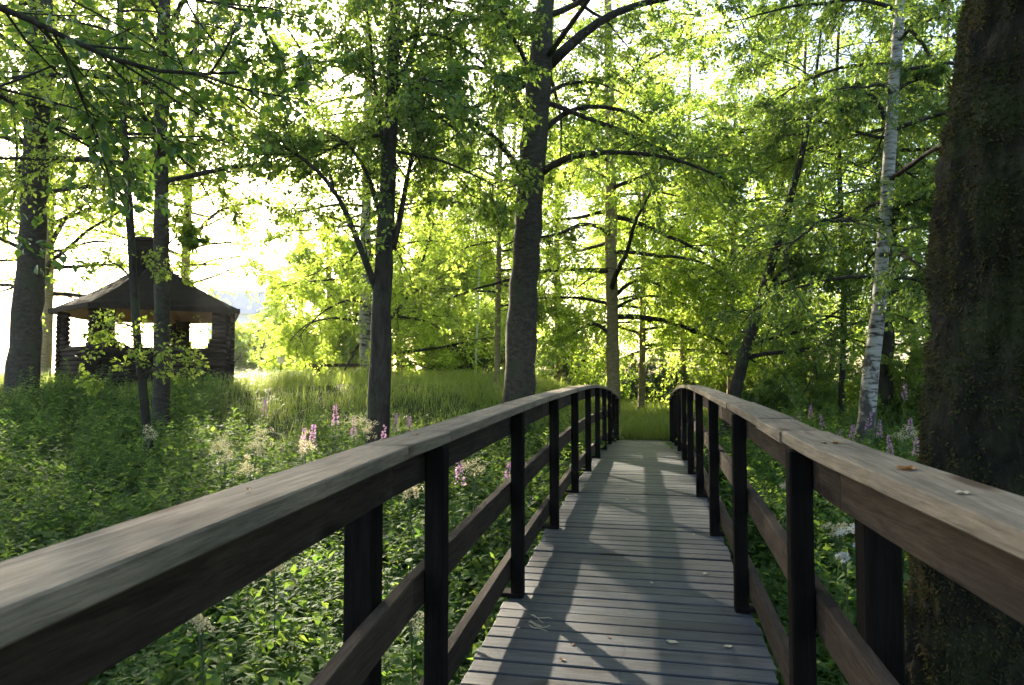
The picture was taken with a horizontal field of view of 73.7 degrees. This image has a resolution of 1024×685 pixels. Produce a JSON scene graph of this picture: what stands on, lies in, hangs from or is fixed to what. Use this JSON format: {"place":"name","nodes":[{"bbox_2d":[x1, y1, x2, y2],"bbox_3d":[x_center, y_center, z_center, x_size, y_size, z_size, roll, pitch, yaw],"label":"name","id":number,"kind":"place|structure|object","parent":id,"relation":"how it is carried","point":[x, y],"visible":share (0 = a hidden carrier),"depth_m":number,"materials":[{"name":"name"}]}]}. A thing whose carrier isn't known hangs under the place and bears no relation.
{"place":"outdoors","nodes":[
{"label":"outdoors","id":0,"kind":"place"},
{"bbox_2d":[0,365,907,684],"bbox_3d":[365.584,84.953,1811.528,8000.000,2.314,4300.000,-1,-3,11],"label":"ground","id":1,"kind":"structure","parent":0,"point":[344,416],"depth_m":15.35,"materials":[{"name":"green plant"}]},
{"bbox_2d":[0,16,122,338],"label":"maple tree","id":2,"kind":"object","parent":1,"relation":"on","point":[13,260],"visible":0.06,"depth_m":28.77,"materials":[{"name":"green plant"}]},
{"bbox_2d":[0,0,241,379],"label":"back tree","id":3,"kind":"object","parent":1,"relation":"on","point":[47,325],"visible":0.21,"depth_m":21.86,"materials":[{"name":"green plant"}]},
{"bbox_2d":[0,0,262,459],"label":"rowan tree","id":4,"kind":"object","parent":1,"relation":"on","point":[138,352],"visible":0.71,"depth_m":10.94,"materials":[{"name":"green plant"}]},
{"bbox_2d":[0,0,282,410],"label":"tree","id":5,"kind":"object","parent":1,"relation":"on","point":[26,327],"visible":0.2,"depth_m":15.76,"materials":[{"name":"green plant"}]},
{"bbox_2d":[48,236,239,388],"bbox_3d":[-10.701,-0.681,20.140,4.956,4.641,5.451,2,-3,-30],"label":"log hut","id":6,"kind":"object","parent":1,"relation":"on","point":[187,302],"visible":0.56,"depth_m":18.69,"materials":[{"name":"wood"}]},
{"bbox_2d":[138,423,157,496],"bbox_3d":[-5.100,1.771,9.574,0.318,1.262,0.316,-1,-3,11],"label":"meadowsweet","id":7,"kind":"object","parent":1,"relation":"on","point":[148,444],"visible":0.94,"depth_m":9.59,"materials":[{"name":"green"}]},
{"bbox_2d":[14,0,323,344],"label":"tree","id":8,"kind":"object","parent":1,"relation":"on","point":[189,262],"visible":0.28,"depth_m":29.47,"materials":[{"name":"green plant"}]},
{"bbox_2d":[0,0,354,290],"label":"elm tree","id":9,"kind":"object","parent":1,"relation":"on","point":[101,142],"visible":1,"depth_m":4.92,"materials":[{"name":"green plant"}]},
{"bbox_2d":[0,0,364,442],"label":"tree","id":10,"kind":"object","parent":1,"relation":"on","point":[188,231],"visible":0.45,"depth_m":12.86,"materials":[{"name":"green plant"}]},
{"bbox_2d":[173,613,235,684],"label":"meadowsweet","id":11,"kind":"object","parent":1,"relation":"on","point":[202,623],"visible":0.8,"depth_m":3.59,"materials":[{"name":"green"}]},
{"bbox_2d":[207,433,232,492],"bbox_3d":[-3.303,1.692,7.759,0.313,1.361,0.302,-2,-3,33],"label":"meadowsweet","id":12,"kind":"object","parent":1,"relation":"on","point":[217,448],"visible":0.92,"depth_m":7.78,"materials":[{"name":"beige plant"}]},
{"bbox_2d":[209,442,236,486],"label":"meadowsweet","id":13,"kind":"object","parent":1,"relation":"on","point":[225,459],"visible":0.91,"depth_m":7.19,"materials":[{"name":"beige plant"}]},
{"bbox_2d":[190,321,276,374],"bbox_3d":[-14.646,0.562,35.865,5.294,4.619,4.272,-1,-3,11],"label":"bush","id":14,"kind":"object","parent":1,"relation":"on","point":[244,357],"visible":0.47,"depth_m":35.45,"materials":[{"name":"green plant"}]},
{"bbox_2d":[207,290,280,347],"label":"pale house","id":15,"kind":"structure","parent":1,"relation":"on","point":[240,301],"depth_m":93.16,"materials":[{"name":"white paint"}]},
{"bbox_2d":[234,454,259,481],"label":"meadowsweet","id":16,"kind":"object","parent":1,"relation":"on","point":[247,468],"visible":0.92,"depth_m":6.58,"materials":[{"name":"beige plant"}]},
{"bbox_2d":[243,440,273,479],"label":"meadowsweet","id":17,"kind":"object","parent":1,"relation":"on","point":[256,455],"visible":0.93,"depth_m":7.59,"materials":[{"name":"beige plant"}]},
{"bbox_2d":[238,328,280,371],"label":"bush","id":18,"kind":"object","parent":1,"relation":"on","point":[254,348],"visible":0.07,"depth_m":43.20,"materials":[{"name":"green plant"}]},
{"bbox_2d":[249,425,276,476],"bbox_3d":[-2.904,1.660,7.967,0.349,1.413,0.311,-1,-3,11],"label":"meadowsweet","id":19,"kind":"object","parent":1,"relation":"on","point":[256,438],"visible":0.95,"depth_m":7.98,"materials":[{"name":"beige plant"}]},
{"bbox_2d":[257,399,269,469],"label":"fireweed","id":20,"kind":"object","parent":1,"relation":"on","point":[263,408],"visible":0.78,"depth_m":10.49,"materials":[{"name":"pink"}]},
{"bbox_2d":[249,564,300,682],"bbox_3d":[-1.460,1.877,4.179,0.304,1.160,0.312,-1,-3,11],"label":"meadowsweet","id":21,"kind":"object","parent":1,"relation":"on","point":[280,639],"visible":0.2,"depth_m":4.18,"materials":[{"name":"green plant"}]},
{"bbox_2d":[277,353,284,373],"bbox_3d":[-8.807,0.958,26.029,0.329,1.350,0.380,-1,-3,11],"label":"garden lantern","id":22,"kind":"object","parent":1,"relation":"on","point":[281,360],"visible":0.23,"depth_m":25.96,"materials":[{"name":"metal"}]},
{"bbox_2d":[241,201,336,371],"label":"maple tree","id":23,"kind":"object","parent":1,"relation":"on","point":[250,325],"visible":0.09,"depth_m":45.03,"materials":[{"name":"green plant"}]},
{"bbox_2d":[262,343,326,372],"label":"bush","id":24,"kind":"object","parent":1,"relation":"on","point":[285,353],"visible":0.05,"depth_m":32.17,"materials":[{"name":"green plant"}]},
{"bbox_2d":[296,428,308,464],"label":"fireweed","id":25,"kind":"object","parent":1,"relation":"on","point":[303,431],"visible":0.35,"depth_m":8.19,"materials":[{"name":"pink"}]},
{"bbox_2d":[294,430,318,561],"bbox_3d":[-2.237,1.706,7.372,0.314,1.578,0.310,2,-4,-43],"label":"meadowsweet","id":26,"kind":"object","parent":1,"relation":"on","point":[304,450],"visible":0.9,"depth_m":7.39,"materials":[{"name":"beige plant"}]},
{"bbox_2d":[308,424,317,460],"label":"fireweed","id":27,"kind":"object","parent":1,"relation":"on","point":[314,427],"visible":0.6,"depth_m":8.39,"materials":[{"name":"pink plant"}]},
{"bbox_2d":[251,209,394,377],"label":"maple tree","id":28,"kind":"object","parent":1,"relation":"on","point":[334,348],"visible":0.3,"depth_m":28.72,"materials":[{"name":"green plant"}]},
{"bbox_2d":[305,363,359,375],"bbox_3d":[-6.369,1.199,25.509,3.031,0.820,0.320,-1,-3,19],"label":"timber bench","id":29,"kind":"object","parent":1,"relation":"on","point":[338,365],"visible":0.26,"depth_m":25.48,"materials":[{"name":"brown wood"}]},
{"bbox_2d":[331,404,339,453],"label":"fireweed","id":30,"kind":"object","parent":1,"relation":"on","point":[335,409],"visible":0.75,"depth_m":8.98,"materials":[{"name":"pink plant"}]},
{"bbox_2d":[349,417,356,447],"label":"fireweed","id":31,"kind":"object","parent":1,"relation":"on","point":[353,433],"visible":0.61,"depth_m":9.39,"materials":[{"name":"pink plant"}]},
{"bbox_2d":[339,415,374,444],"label":"meadowsweet","id":32,"kind":"object","parent":1,"relation":"on","point":[358,425],"visible":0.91,"depth_m":8.77,"materials":[{"name":"beige plant"}]},
{"bbox_2d":[217,0,505,378],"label":"pale birch","id":33,"kind":"object","parent":1,"relation":"on","point":[363,301],"visible":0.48,"depth_m":23.61,"materials":[{"name":"green plant"}]},
{"bbox_2d":[358,419,377,444],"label":"meadowsweet","id":34,"kind":"object","parent":1,"relation":"on","point":[366,431],"visible":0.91,"depth_m":8.38,"materials":[{"name":"beige plant"}]},
{"bbox_2d":[212,0,552,443],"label":"dark tree","id":35,"kind":"object","parent":1,"relation":"on","point":[391,93],"visible":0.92,"depth_m":9.83,"materials":[{"name":"green plant"}]},
{"bbox_2d":[380,425,386,503],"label":"fireweed","id":36,"kind":"object","parent":1,"relation":"on","point":[382,434],"visible":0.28,"depth_m":8.60,"materials":[{"name":"pink"}]},
{"bbox_2d":[317,188,467,376],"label":"maple tree","id":37,"kind":"object","parent":1,"relation":"on","point":[451,366],"visible":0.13,"depth_m":29.66,"materials":[{"name":"green plant"}]},
{"bbox_2d":[391,413,398,432],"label":"fireweed","id":38,"kind":"object","parent":1,"relation":"on","point":[396,414],"visible":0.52,"depth_m":9.79,"materials":[{"name":"pink"}]},
{"bbox_2d":[387,608,423,684],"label":"meadowsweet","id":39,"kind":"object","parent":1,"relation":"on","point":[413,639],"visible":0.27,"depth_m":3.59,"materials":[{"name":"green plant"}]},
{"bbox_2d":[405,416,411,494],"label":"fireweed","id":40,"kind":"object","parent":1,"relation":"on","point":[409,420],"visible":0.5,"depth_m":9.19,"materials":[{"name":"pink plant"}]},
{"bbox_2d":[393,483,424,647],"bbox_3d":[-0.731,1.753,4.962,0.314,1.548,0.302,-1,-3,11],"label":"meadowsweet","id":41,"kind":"object","parent":1,"relation":"on","point":[409,562],"visible":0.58,"depth_m":4.98,"materials":[{"name":"green"}]},
{"bbox_2d":[351,78,550,372],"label":"maple tree","id":42,"kind":"object","parent":1,"relation":"on","point":[482,306],"visible":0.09,"depth_m":31.89,"materials":[{"name":"green plant"}]},
{"bbox_2d":[0,356,920,684],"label":"undergrowth","id":43,"kind":"object","parent":1,"relation":"on","point":[40,434],"visible":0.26,"depth_m":7.93,"materials":[{"name":"green plant"}]},
{"bbox_2d":[451,460,470,605],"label":"fireweed","id":44,"kind":"object","parent":1,"relation":"on","point":[460,517],"visible":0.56,"depth_m":6.17,"materials":[{"name":"green"}]},
{"bbox_2d":[423,335,505,373],"bbox_3d":[-1.462,1.017,32.386,4.364,3.014,5.033,-1,-3,11],"label":"bush","id":45,"kind":"object","parent":1,"relation":"on","point":[485,362],"visible":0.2,"depth_m":31.13,"materials":[{"name":"green plant"}]},
{"bbox_2d":[391,188,547,375],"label":"maple tree","id":46,"kind":"object","parent":1,"relation":"on","point":[481,333],"visible":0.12,"depth_m":31.37,"materials":[{"name":"green plant"}]},
{"bbox_2d":[456,457,490,594],"bbox_3d":[-0.345,1.745,5.979,0.328,1.486,0.315,-1,-3,11],"label":"meadowsweet","id":47,"kind":"object","parent":1,"relation":"on","point":[472,475],"visible":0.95,"depth_m":5.99,"materials":[{"name":"green plant"}]},
{"bbox_2d":[475,228,480,372],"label":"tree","id":48,"kind":"object","parent":1,"relation":"on","point":[477,311],"visible":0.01,"depth_m":26.97,"materials":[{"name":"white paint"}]},
{"bbox_2d":[402,60,592,385],"bbox_3d":[-0.414,-5.486,22.353,6.408,14.770,6.577,-1,-3,11],"label":"slender tree","id":49,"kind":"object","parent":1,"relation":"on","point":[552,310],"visible":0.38,"depth_m":21.88,"materials":[{"name":"green plant"}]},
{"bbox_2d":[495,366,504,389],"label":"grass tuft","id":50,"kind":"object","parent":1,"relation":"on","point":[501,384],"visible":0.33,"depth_m":19.87,"materials":[{"name":"green plant"}]},
{"bbox_2d":[496,462,510,557],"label":"fireweed","id":51,"kind":"object","parent":1,"relation":"on","point":[506,472],"visible":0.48,"depth_m":6.78,"materials":[{"name":"green"}]},
{"bbox_2d":[0,385,1023,684],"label":"footbridge","id":52,"kind":"object","parent":1,"relation":"on","point":[628,575],"visible":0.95,"depth_m":2.24,"materials":[{"name":"brown wood"}]},
{"bbox_2d":[528,614,551,630],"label":"dry twig","id":53,"kind":"object","parent":52,"relation":"on","point":[530,621],"visible":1,"depth_m":3.56,"materials":[{"name":"grey wood"}]},
{"bbox_2d":[896,465,915,468],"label":"fallen leaf","id":54,"kind":"object","parent":52,"relation":"on","point":[906,467],"visible":1,"depth_m":1.53,"materials":[{"name":"brown plant"}]},
{"bbox_2d":[954,490,969,493],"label":"fallen leaf","id":55,"kind":"object","parent":52,"relation":"on","point":[962,492],"visible":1,"depth_m":1.23,"materials":[{"name":"white plant"}]},
{"bbox_2d":[469,127,595,367],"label":"maple tree","id":56,"kind":"object","parent":1,"relation":"on","point":[541,264],"visible":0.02,"depth_m":44.09,"materials":[{"name":"green plant"}]},
{"bbox_2d":[423,40,669,398],"bbox_3d":[1.887,-4.733,31.386,12.377,17.910,11.451,-1,-3,11],"label":"maple tree","id":57,"kind":"object","parent":1,"relation":"on","point":[580,377],"visible":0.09,"depth_m":30.73,"materials":[{"name":"green plant"}]},
{"bbox_2d":[287,0,808,456],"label":"alder tree","id":58,"kind":"object","parent":1,"relation":"on","point":[521,321],"visible":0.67,"depth_m":12.81,"materials":[{"name":"green plant"}]},
{"bbox_2d":[535,341,606,384],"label":"bush","id":59,"kind":"object","parent":1,"relation":"on","point":[566,374],"visible":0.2,"depth_m":33.34,"materials":[{"name":"green plant"}]},
{"bbox_2d":[400,0,857,412],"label":"lit trunk tree","id":60,"kind":"object","parent":1,"relation":"on","point":[611,270],"visible":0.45,"depth_m":20.74,"materials":[{"name":"green plant"}]},
{"bbox_2d":[595,352,678,403],"bbox_3d":[6.228,2.150,31.838,5.058,3.441,5.361,-1,-3,11],"label":"bush","id":61,"kind":"object","parent":1,"relation":"on","point":[653,380],"visible":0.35,"depth_m":31.21,"materials":[{"name":"green plant"}]},
{"bbox_2d":[504,47,780,409],"bbox_3d":[5.345,-3.995,25.489,9.843,13.828,9.182,1,-3,-29],"label":"maple tree","id":62,"kind":"object","parent":1,"relation":"on","point":[601,311],"visible":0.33,"depth_m":23.70,"materials":[{"name":"green plant"}]},
{"bbox_2d":[645,360,718,403],"bbox_3d":[7.964,2.167,30.229,4.085,3.323,4.535,-1,-3,11],"label":"bush","id":63,"kind":"object","parent":1,"relation":"on","point":[668,388],"visible":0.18,"depth_m":29.84,"materials":[{"name":"green plant"}]},
{"bbox_2d":[535,3,834,388],"bbox_3d":[6.977,-5.152,29.964,13.338,16.595,12.875,-1,-3,11],"label":"maple tree","id":64,"kind":"object","parent":1,"relation":"on","point":[632,323],"visible":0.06,"depth_m":28.02,"materials":[{"name":"green plant"}]},
{"bbox_2d":[619,62,862,405],"bbox_3d":[7.614,-3.486,24.017,9.123,13.472,8.049,-1,-3,11],"label":"young tree","id":65,"kind":"object","parent":1,"relation":"on","point":[669,328],"visible":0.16,"depth_m":23.42,"materials":[{"name":"green plant"}]},
{"bbox_2d":[683,332,813,392],"bbox_3d":[9.571,1.365,26.786,5.432,3.979,5.096,-1,-3,11],"label":"bush","id":66,"kind":"object","parent":1,"relation":"on","point":[749,383],"visible":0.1,"depth_m":26.40,"materials":[{"name":"green plant"}]},
{"bbox_2d":[619,66,899,388],"bbox_3d":[13.370,-5.444,38.212,15.009,20.095,14.224,-1,-3,29],"label":"maple tree","id":67,"kind":"object","parent":1,"relation":"on","point":[772,92],"visible":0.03,"depth_m":35.73,"materials":[{"name":"green plant"}]},
{"bbox_2d":[776,481,786,527],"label":"meadowsweet","id":68,"kind":"object","parent":1,"relation":"on","point":[782,486],"visible":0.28,"depth_m":6.45,"materials":[{"name":"green"}]},
{"bbox_2d":[741,361,847,420],"bbox_3d":[7.168,1.515,17.851,3.109,2.062,3.272,-2,-3,33],"label":"bush","id":69,"kind":"object","parent":1,"relation":"on","point":[815,397],"visible":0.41,"depth_m":17.45,"materials":[{"name":"green plant"}]},
{"bbox_2d":[655,0,955,380],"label":"maple tree","id":70,"kind":"object","parent":1,"relation":"on","point":[768,85],"visible":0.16,"depth_m":21.81,"materials":[{"name":"green plant"}]},
{"bbox_2d":[755,343,860,410],"bbox_3d":[8.882,1.336,20.108,3.805,2.876,3.928,-3,-4,44],"label":"bush","id":71,"kind":"object","parent":1,"relation":"on","point":[801,376],"visible":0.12,"depth_m":19.76,"materials":[{"name":"green plant"}]},
{"bbox_2d":[806,405,812,423],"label":"fireweed","id":72,"kind":"object","parent":1,"relation":"on","point":[810,407],"visible":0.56,"depth_m":12.49,"materials":[{"name":"purple plant"}]},
{"bbox_2d":[694,0,945,439],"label":"leaning tree","id":73,"kind":"object","parent":1,"relation":"on","point":[741,365],"visible":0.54,"depth_m":14.83,"materials":[{"name":"green plant"}]},
{"bbox_2d":[819,414,826,429],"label":"fireweed","id":74,"kind":"object","parent":1,"relation":"on","point":[821,424],"visible":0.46,"depth_m":11.99,"materials":[{"name":"purple plant"}]},
{"bbox_2d":[692,0,955,418],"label":"sapling tree","id":75,"kind":"object","parent":1,"relation":"on","point":[842,373],"visible":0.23,"depth_m":16.91,"materials":[{"name":"green plant"}]},
{"bbox_2d":[686,0,964,446],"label":"birch tree","id":76,"kind":"object","parent":1,"relation":"on","point":[856,103],"visible":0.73,"depth_m":11.90,"materials":[{"name":"green plant"}]},
{"bbox_2d":[819,521,856,621],"bbox_3d":[2.284,1.841,4.768,0.294,1.159,0.306,2,-3,-39],"label":"meadowsweet","id":77,"kind":"object","parent":1,"relation":"on","point":[832,559],"visible":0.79,"depth_m":4.79,"materials":[{"name":"green plant"}]},
{"bbox_2d":[831,551,855,621],"bbox_3d":[2.158,1.879,4.377,0.312,1.075,0.318,-1,-3,11],"label":"yarrow","id":78,"kind":"object","parent":1,"relation":"on","point":[842,555],"visible":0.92,"depth_m":4.38,"materials":[{"name":"green plant"}]},
{"bbox_2d":[833,523,855,612],"bbox_3d":[2.325,1.817,4.574,0.318,1.196,0.312,-1,-3,11],"label":"yarrow","id":79,"kind":"object","parent":1,"relation":"on","point":[851,560],"visible":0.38,"depth_m":4.58,"materials":[{"name":"green"}]},
{"bbox_2d":[844,543,856,616],"bbox_3d":[2.288,1.863,4.482,0.299,1.103,0.304,2,-4,-41],"label":"yarrow","id":80,"kind":"object","parent":1,"relation":"on","point":[853,545],"visible":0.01,"depth_m":4.54,"materials":[{"name":"green"}]},
{"bbox_2d":[849,424,856,440],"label":"fireweed","id":81,"kind":"object","parent":1,"relation":"on","point":[852,426],"visible":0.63,"depth_m":10.99,"materials":[{"name":"purple plant"}]},
{"bbox_2d":[746,0,961,427],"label":"shadow tree","id":82,"kind":"object","parent":1,"relation":"on","point":[885,388],"visible":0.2,"depth_m":14.87,"materials":[{"name":"green plant"}]},
{"bbox_2d":[861,412,873,445],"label":"fireweed","id":83,"kind":"object","parent":1,"relation":"on","point":[866,427],"visible":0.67,"depth_m":10.49,"materials":[{"name":"purple plant"}]},
{"bbox_2d":[782,9,956,369],"bbox_3d":[15.138,-4.375,25.231,11.308,16.706,10.946,-1,-3,11],"label":"maple tree","id":84,"kind":"object","parent":1,"relation":"on","point":[831,195],"visible":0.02,"depth_m":25.15,"materials":[{"name":"green plant"}]},
{"bbox_2d":[786,5,955,385],"bbox_3d":[11.517,-3.826,18.973,6.813,12.696,7.758,-1,-3,11],"label":"slim tree","id":85,"kind":"object","parent":1,"relation":"on","point":[901,345],"visible":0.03,"depth_m":19.76,"materials":[{"name":"green plant"}]},
{"bbox_2d":[826,336,925,433],"bbox_3d":[8.704,1.151,14.982,3.487,2.617,2.954,-1,-3,11],"label":"bush","id":86,"kind":"object","parent":1,"relation":"on","point":[910,374],"visible":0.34,"depth_m":14.69,"materials":[{"name":"green plant"}]},
{"bbox_2d":[874,420,883,450],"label":"fireweed","id":87,"kind":"object","parent":1,"relation":"on","point":[880,431],"visible":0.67,"depth_m":10.49,"materials":[{"name":"purple plant"}]},
{"bbox_2d":[886,435,893,454],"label":"fireweed","id":88,"kind":"object","parent":1,"relation":"on","point":[890,445],"visible":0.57,"depth_m":9.49,"materials":[{"name":"purple plant"}]},
{"bbox_2d":[887,424,917,456],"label":"meadowsweet","id":89,"kind":"object","parent":1,"relation":"on","point":[899,448],"visible":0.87,"depth_m":8.79,"materials":[{"name":"green"}]},
{"bbox_2d":[898,384,908,456],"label":"fireweed","id":90,"kind":"object","parent":1,"relation":"on","point":[903,409],"visible":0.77,"depth_m":11.48,"materials":[{"name":"purple plant"}]},
{"bbox_2d":[901,418,914,459],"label":"fireweed","id":91,"kind":"object","parent":1,"relation":"on","point":[911,426],"visible":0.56,"depth_m":9.49,"materials":[{"name":"purple plant"}]},
{"bbox_2d":[908,436,918,462],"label":"fireweed","id":92,"kind":"object","parent":1,"relation":"on","point":[914,443],"visible":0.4,"depth_m":8.49,"materials":[{"name":"purple plant"}]},
{"bbox_2d":[904,0,1023,684],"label":"mossy tree","id":93,"kind":"object","parent":1,"relation":"on","point":[970,416],"visible":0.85,"depth_m":2.86,"materials":[{"name":"brown plant"}]},
{"bbox_2d":[0,0,960,373],"label":"sky","id":94,"kind":"structure","parent":0,"point":[75,339],"materials":[{"name":"white"}]}
]}

